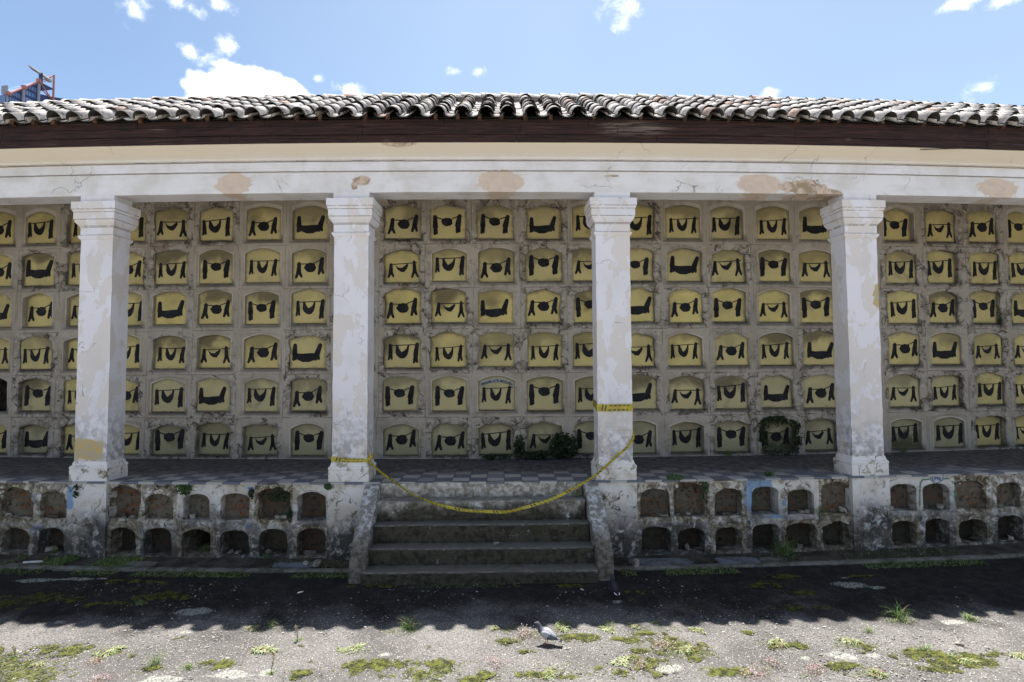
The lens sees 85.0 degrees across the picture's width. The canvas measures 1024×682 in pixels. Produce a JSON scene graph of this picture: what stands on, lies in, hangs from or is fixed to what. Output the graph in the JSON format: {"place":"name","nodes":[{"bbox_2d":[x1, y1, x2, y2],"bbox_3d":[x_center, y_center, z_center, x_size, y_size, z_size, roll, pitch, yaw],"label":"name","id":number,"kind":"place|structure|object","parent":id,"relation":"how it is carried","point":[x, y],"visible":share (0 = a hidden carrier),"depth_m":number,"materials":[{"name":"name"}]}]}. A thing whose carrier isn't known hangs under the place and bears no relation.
{"place":"outdoors","nodes":[
{"label":"outdoors","id":0,"kind":"place"},
{"bbox_2d":[0,556,1023,681],"bbox_3d":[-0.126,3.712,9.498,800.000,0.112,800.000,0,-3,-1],"label":"ground","id":1,"kind":"structure","parent":0,"point":[996,586],"depth_m":7.24,"materials":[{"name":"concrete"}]},
{"bbox_2d":[9,644,20,659],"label":"weed","id":2,"kind":"object","parent":1,"relation":"on","point":[15,650],"visible":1,"depth_m":6.41,"materials":[{"name":"green plant"}]},
{"bbox_2d":[0,75,62,101],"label":"building","id":3,"kind":"structure","parent":1,"relation":"on","point":[25,92],"depth_m":327.81,"materials":[{"name":"glass"}]},
{"bbox_2d":[28,65,51,81],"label":"crane","id":4,"kind":"object","parent":3,"relation":"on","point":[41,75],"visible":1,"depth_m":332.14,"materials":[{"name":"white metal"}]},
{"bbox_2d":[27,660,45,668],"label":"weed","id":5,"kind":"object","parent":1,"relation":"on","point":[40,664],"visible":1,"depth_m":6.23,"materials":[{"name":"green plant"}]},
{"bbox_2d":[77,656,104,666],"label":"flower clump","id":6,"kind":"object","parent":1,"relation":"on","point":[96,658],"visible":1,"depth_m":6.25,"materials":[{"name":"pink plant"}]},
{"bbox_2d":[84,670,129,681],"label":"flower clump","id":7,"kind":"object","parent":1,"relation":"on","point":[97,678],"visible":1,"depth_m":5.94,"materials":[{"name":"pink plant"}]},
{"bbox_2d":[87,645,128,663],"bbox_3d":[-4.712,3.613,6.498,0.332,0.044,0.593,-1,-3,11],"label":"weed","id":8,"kind":"object","parent":1,"relation":"on","point":[109,652],"visible":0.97,"depth_m":6.51,"materials":[{"name":"green plant"}]},
{"bbox_2d":[131,598,147,605],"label":"grass tuft","id":9,"kind":"object","parent":1,"relation":"on","point":[138,602],"visible":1,"depth_m":7.76,"materials":[{"name":"green plant"}]},
{"bbox_2d":[132,650,166,670],"bbox_3d":[-3.986,3.522,6.257,0.394,0.195,0.450,-1,-3,11],"label":"grass tuft","id":10,"kind":"object","parent":1,"relation":"on","point":[154,663],"visible":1,"depth_m":6.23,"materials":[{"name":"green plant"}]},
{"bbox_2d":[0,564,348,572],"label":"kerb","id":11,"kind":"structure","parent":1,"relation":"on","point":[185,569],"depth_m":8.91,"materials":[{"name":"concrete"}]},
{"bbox_2d":[178,662,195,671],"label":"grass tuft","id":12,"kind":"object","parent":1,"relation":"on","point":[187,667],"visible":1,"depth_m":6.18,"materials":[{"name":"green plant"}]},
{"bbox_2d":[240,625,260,632],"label":"weed","id":13,"kind":"object","parent":1,"relation":"on","point":[254,627],"visible":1,"depth_m":7.10,"materials":[{"name":"green plant"}]},
{"bbox_2d":[242,644,291,655],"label":"weed","id":14,"kind":"object","parent":1,"relation":"on","point":[263,649],"visible":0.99,"depth_m":6.53,"materials":[{"name":"green plant"}]},
{"bbox_2d":[267,656,276,674],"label":"weed","id":15,"kind":"object","parent":1,"relation":"on","point":[272,671],"visible":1,"depth_m":6.07,"materials":[{"name":"green plant"}]},
{"bbox_2d":[266,620,277,627],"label":"grass tuft","id":16,"kind":"object","parent":1,"relation":"on","point":[271,623],"visible":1,"depth_m":7.20,"materials":[{"name":"green plant"}]},
{"bbox_2d":[295,624,302,641],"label":"weed","id":17,"kind":"object","parent":1,"relation":"on","point":[299,639],"visible":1,"depth_m":6.78,"materials":[{"name":"green plant"}]},
{"bbox_2d":[333,646,347,653],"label":"weed","id":18,"kind":"object","parent":1,"relation":"on","point":[341,650],"visible":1,"depth_m":6.52,"materials":[{"name":"green plant"}]},
{"bbox_2d":[347,641,367,651],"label":"weed","id":19,"kind":"object","parent":1,"relation":"on","point":[358,646],"visible":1,"depth_m":6.59,"materials":[{"name":"green plant"}]},
{"bbox_2d":[394,613,429,633],"bbox_3d":[-1.334,3.537,7.059,0.511,0.213,0.502,-2,-3,37],"label":"grass tuft","id":20,"kind":"object","parent":1,"relation":"on","point":[407,627],"visible":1,"depth_m":7.07,"materials":[{"name":"green plant"}]},
{"bbox_2d":[348,480,614,584],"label":"staircase","id":21,"kind":"structure","parent":1,"relation":"on","point":[401,536],"depth_m":8.92,"materials":[{"name":"concrete"}]},
{"bbox_2d":[567,488,583,497],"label":"grass tuft","id":22,"kind":"object","parent":21,"relation":"on","point":[577,493],"visible":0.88,"depth_m":9.45,"materials":[{"name":"green plant"}]},
{"bbox_2d":[479,655,507,672],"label":"flower clump","id":23,"kind":"object","parent":1,"relation":"on","point":[492,658],"visible":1,"depth_m":6.21,"materials":[{"name":"pink plant"}]},
{"bbox_2d":[489,625,500,630],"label":"weed","id":24,"kind":"object","parent":1,"relation":"on","point":[496,628],"visible":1,"depth_m":7.05,"materials":[{"name":"green plant"}]},
{"bbox_2d":[0,574,1018,681],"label":"moss","id":25,"kind":"object","parent":1,"relation":"on","point":[382,664],"visible":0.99,"depth_m":6.31,"materials":[{"name":"green plant"}]},
{"bbox_2d":[0,92,1023,559],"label":"columbarium","id":26,"kind":"structure","parent":1,"relation":"on","point":[220,304],"depth_m":11.36,"materials":[{"name":"paint"}]},
{"bbox_2d":[72,484,78,497],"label":"fern","id":27,"kind":"object","parent":26,"relation":"attached to","point":[75,492],"visible":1,"depth_m":9.67,"materials":[{"name":"green plant"}]},
{"bbox_2d":[173,484,191,495],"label":"fern","id":28,"kind":"object","parent":26,"relation":"attached to","point":[184,489],"visible":1,"depth_m":9.57,"materials":[{"name":"green plant"}]},
{"bbox_2d":[198,539,209,551],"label":"grass tuft","id":29,"kind":"object","parent":26,"relation":"on","point":[203,550],"visible":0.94,"depth_m":9.83,"materials":[{"name":"green plant"}]},
{"bbox_2d":[248,488,254,498],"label":"fern","id":30,"kind":"object","parent":26,"relation":"attached to","point":[250,494],"visible":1,"depth_m":9.53,"materials":[{"name":"green plant"}]},
{"bbox_2d":[266,491,289,502],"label":"fern","id":31,"kind":"object","parent":26,"relation":"attached to","point":[275,495],"visible":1,"depth_m":9.58,"materials":[{"name":"green plant"}]},
{"bbox_2d":[286,506,292,521],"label":"fern","id":32,"kind":"object","parent":26,"relation":"attached to","point":[289,514],"visible":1,"depth_m":9.54,"materials":[{"name":"green plant"}]},
{"bbox_2d":[324,482,332,489],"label":"fern","id":33,"kind":"object","parent":26,"relation":"attached to","point":[328,486],"visible":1,"depth_m":9.45,"materials":[{"name":"green plant"}]},
{"bbox_2d":[331,428,634,513],"bbox_3d":[-0.484,2.055,9.550,5.228,1.520,0.981,0,-3,-1],"label":"barrier tape","id":34,"kind":"object","parent":26,"relation":"attached to","point":[341,459],"visible":0.94,"depth_m":9.22,"materials":[{"name":"yellow plastic"}]},
{"bbox_2d":[482,453,511,459],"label":"ivy plant","id":35,"kind":"object","parent":26,"relation":"on","point":[489,457],"visible":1,"depth_m":11.76,"materials":[{"name":"green plant"}]},
{"bbox_2d":[513,434,525,458],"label":"ivy plant","id":36,"kind":"object","parent":26,"relation":"on","point":[517,446],"visible":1,"depth_m":11.77,"materials":[{"name":"green plant"}]},
{"bbox_2d":[519,449,589,459],"bbox_3d":[0.893,2.406,11.762,1.518,0.256,0.336,0,-3,-1],"label":"ivy plant","id":37,"kind":"object","parent":26,"relation":"on","point":[538,454],"visible":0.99,"depth_m":11.70,"materials":[{"name":"green plant"}]},
{"bbox_2d":[548,432,578,458],"bbox_3d":[1.092,2.234,11.822,0.660,0.631,0.328,0,-3,-1],"label":"ivy plant","id":38,"kind":"object","parent":26,"relation":"on","point":[557,441],"visible":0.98,"depth_m":11.78,"materials":[{"name":"green plant"}]},
{"bbox_2d":[593,399,632,411],"bbox_3d":[1.774,1.130,9.873,0.633,0.195,0.448,0,-3,-1],"label":"tape band","id":39,"kind":"object","parent":26,"relation":"attached to","point":[611,407],"visible":0.92,"depth_m":9.65,"materials":[{"name":"yellow plastic"}]},
{"bbox_2d":[666,473,683,480],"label":"fern","id":40,"kind":"object","parent":26,"relation":"attached to","point":[673,476],"visible":1,"depth_m":9.56,"materials":[{"name":"green plant"}]},
{"bbox_2d":[702,482,708,492],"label":"fern","id":41,"kind":"object","parent":26,"relation":"attached to","point":[705,487],"visible":1,"depth_m":9.60,"materials":[{"name":"green plant"}]},
{"bbox_2d":[763,471,774,476],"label":"fern","id":42,"kind":"object","parent":26,"relation":"on","point":[769,473],"visible":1,"depth_m":9.83,"materials":[{"name":"green plant"}]},
{"bbox_2d":[759,416,802,455],"bbox_3d":[5.830,2.065,12.141,0.936,0.894,0.162,0,-3,-1],"label":"ivy plant","id":43,"kind":"object","parent":26,"relation":"attached to","point":[776,421],"visible":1,"depth_m":12.12,"materials":[{"name":"green plant"}]},
{"bbox_2d":[899,443,909,452],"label":"grass tuft","id":44,"kind":"object","parent":26,"relation":"on","point":[901,450],"visible":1,"depth_m":12.37,"materials":[{"name":"green plant"}]},
{"bbox_2d":[0,543,1023,567],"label":"gutter","id":45,"kind":"object","parent":1,"relation":"on","point":[213,562],"visible":0.34,"depth_m":9.52,"materials":[{"name":"concrete"}]},
{"bbox_2d":[3,562,40,564],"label":"paving slab","id":46,"kind":"structure","parent":45,"relation":"on","point":[21,563],"depth_m":9.28,"materials":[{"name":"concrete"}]},
{"bbox_2d":[23,560,42,562],"bbox_3d":[-7.952,3.666,9.285,0.261,0.016,0.071,9,-7,-32],"label":"board scrap","id":47,"kind":"object","parent":46,"relation":"on","point":[38,561],"visible":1,"depth_m":9.27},
{"bbox_2d":[123,561,157,566],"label":"paving slab","id":48,"kind":"structure","parent":45,"relation":"on","point":[143,564],"depth_m":9.21,"materials":[{"name":"concrete"}]},
{"bbox_2d":[272,562,312,567],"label":"paving slab","id":49,"kind":"structure","parent":45,"relation":"on","point":[288,565],"depth_m":9.10,"materials":[{"name":"concrete"}]},
{"bbox_2d":[313,559,321,567],"bbox_3d":[-3.171,3.629,9.107,0.136,0.107,0.266,0,-3,-1],"label":"rock","id":50,"kind":"object","parent":45,"relation":"on","point":[317,563],"visible":1,"depth_m":9.05,"materials":[{"name":"grey stone"}]},
{"bbox_2d":[0,545,1022,588],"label":"grass","id":51,"kind":"structure","parent":45,"relation":"on","point":[122,559],"depth_m":9.12,"materials":[{"name":"green plant"}]},
{"bbox_2d":[627,558,692,564],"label":"paving slab","id":52,"kind":"structure","parent":45,"relation":"on","point":[663,561],"depth_m":9.19,"materials":[{"name":"concrete"}]},
{"bbox_2d":[714,557,760,563],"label":"paving slab","id":53,"kind":"structure","parent":45,"relation":"on","point":[736,560],"depth_m":9.22,"materials":[{"name":"concrete"}]},
{"bbox_2d":[759,557,782,561],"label":"paving slab","id":54,"kind":"structure","parent":45,"relation":"on","point":[767,559],"depth_m":9.25,"materials":[{"name":"concrete"}]},
{"bbox_2d":[767,536,804,559],"bbox_3d":[4.700,3.486,9.566,0.915,0.325,0.833,2,-3,-39],"label":"grass tuft","id":55,"kind":"object","parent":45,"relation":"on","point":[786,548],"visible":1,"depth_m":9.59,"materials":[{"name":"green plant"}]},
{"bbox_2d":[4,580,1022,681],"bbox_3d":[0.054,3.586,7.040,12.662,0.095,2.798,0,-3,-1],"label":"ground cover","id":56,"kind":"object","parent":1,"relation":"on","point":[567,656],"visible":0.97,"depth_m":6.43,"materials":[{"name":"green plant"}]},
{"bbox_2d":[505,623,536,643],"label":"flower clump","id":57,"kind":"object","parent":1,"relation":"on","point":[528,630],"visible":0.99,"depth_m":6.88,"materials":[{"name":"pink plant"}]},
{"bbox_2d":[534,621,561,645],"bbox_3d":[0.427,3.479,6.651,0.337,0.260,0.136,-1,-3,13],"label":"pigeon","id":58,"kind":"object","parent":1,"relation":"on","point":[545,633],"visible":1,"depth_m":6.62,"materials":[{"name":"grey"}]},
{"bbox_2d":[540,664,559,681],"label":"weed","id":59,"kind":"object","parent":1,"relation":"on","point":[549,673],"visible":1,"depth_m":6.00,"materials":[{"name":"green plant"}]},
{"bbox_2d":[552,620,577,631],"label":"weed","id":60,"kind":"object","parent":1,"relation":"on","point":[562,626],"visible":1,"depth_m":7.09,"materials":[{"name":"green plant"}]},
{"bbox_2d":[593,625,626,634],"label":"weed","id":61,"kind":"object","parent":1,"relation":"on","point":[604,628],"visible":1,"depth_m":7.01,"materials":[{"name":"green plant"}]},
{"bbox_2d":[609,574,620,596],"bbox_3d":[1.449,3.477,7.919,0.136,0.260,0.337,0,-3,-8],"label":"pigeon","id":62,"kind":"object","parent":1,"relation":"on","point":[614,586],"visible":1,"depth_m":7.88,"materials":[{"name":"grey"}]},
{"bbox_2d":[610,654,630,671],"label":"weed","id":63,"kind":"object","parent":1,"relation":"on","point":[624,661],"visible":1,"depth_m":6.23,"materials":[{"name":"green plant"}]},
{"bbox_2d":[626,621,639,628],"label":"weed","id":64,"kind":"object","parent":1,"relation":"on","point":[634,625],"visible":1,"depth_m":7.11,"materials":[{"name":"green plant"}]},
{"bbox_2d":[630,655,654,674],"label":"flower clump","id":65,"kind":"object","parent":1,"relation":"on","point":[640,666],"visible":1,"depth_m":6.15,"materials":[{"name":"pink plant"}]},
{"bbox_2d":[644,634,677,654],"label":"flower clump","id":66,"kind":"object","parent":1,"relation":"on","point":[668,643],"visible":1,"depth_m":6.58,"materials":[{"name":"pink plant"}]},
{"bbox_2d":[675,644,697,659],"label":"weed","id":67,"kind":"object","parent":1,"relation":"on","point":[688,648],"visible":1,"depth_m":6.49,"materials":[{"name":"green plant"}]},
{"bbox_2d":[682,627,708,634],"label":"weed","id":68,"kind":"object","parent":1,"relation":"on","point":[693,629],"visible":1,"depth_m":6.98,"materials":[{"name":"green plant"}]},
{"bbox_2d":[732,663,774,681],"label":"flower clump","id":69,"kind":"object","parent":1,"relation":"on","point":[759,673],"visible":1,"depth_m":5.96,"materials":[{"name":"pink plant"}]},
{"bbox_2d":[759,654,785,669],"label":"flower clump","id":70,"kind":"object","parent":1,"relation":"on","point":[772,660],"visible":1,"depth_m":6.20,"materials":[{"name":"pink plant"}]},
{"bbox_2d":[758,635,791,652],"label":"weed","id":71,"kind":"object","parent":1,"relation":"on","point":[776,642],"visible":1,"depth_m":6.62,"materials":[{"name":"green plant"}]},
{"bbox_2d":[801,658,828,678],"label":"flower clump","id":72,"kind":"object","parent":1,"relation":"on","point":[814,667],"visible":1,"depth_m":6.04,"materials":[{"name":"pink plant"}]},
{"bbox_2d":[614,553,1023,569],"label":"kerb","id":73,"kind":"structure","parent":1,"relation":"on","point":[829,562],"depth_m":9.06,"materials":[{"name":"concrete"}]},
{"bbox_2d":[632,558,639,566],"bbox_3d":[1.979,3.553,8.938,0.116,0.166,0.119,0,-3,3],"label":"rock","id":74,"kind":"object","parent":73,"relation":"on","point":[635,562],"visible":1,"depth_m":8.90,"materials":[{"name":"grey stone"}]},
{"bbox_2d":[826,636,867,645],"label":"weed","id":75,"kind":"object","parent":1,"relation":"on","point":[850,640],"visible":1,"depth_m":6.67,"materials":[{"name":"green plant"}]},
{"bbox_2d":[861,626,874,633],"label":"grass tuft","id":76,"kind":"object","parent":1,"relation":"on","point":[869,629],"visible":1,"depth_m":6.93,"materials":[{"name":"green plant"}]},
{"bbox_2d":[860,664,888,679],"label":"weed","id":77,"kind":"object","parent":1,"relation":"on","point":[879,672],"visible":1,"depth_m":5.96,"materials":[{"name":"green plant"}]},
{"bbox_2d":[883,598,917,623],"bbox_3d":[4.999,3.492,7.256,0.591,0.256,0.516,0,-3,3],"label":"grass tuft","id":78,"kind":"object","parent":1,"relation":"on","point":[899,617],"visible":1,"depth_m":7.26,"materials":[{"name":"green plant"}]},
{"bbox_2d":[913,642,936,652],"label":"grass tuft","id":79,"kind":"object","parent":1,"relation":"on","point":[924,648],"visible":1,"depth_m":6.47,"materials":[{"name":"green plant"}]},
{"bbox_2d":[947,654,980,663],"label":"weed","id":80,"kind":"object","parent":1,"relation":"on","point":[967,660],"visible":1,"depth_m":6.22,"materials":[{"name":"green plant"}]},
{"bbox_2d":[954,612,985,624],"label":"grass tuft","id":81,"kind":"object","parent":1,"relation":"on","point":[968,617],"visible":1,"depth_m":7.24,"materials":[{"name":"green plant"}]},
{"bbox_2d":[1004,651,1023,659],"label":"weed","id":82,"kind":"object","parent":1,"relation":"on","point":[1020,655],"visible":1,"depth_m":6.32,"materials":[{"name":"green plant"}]}
]}

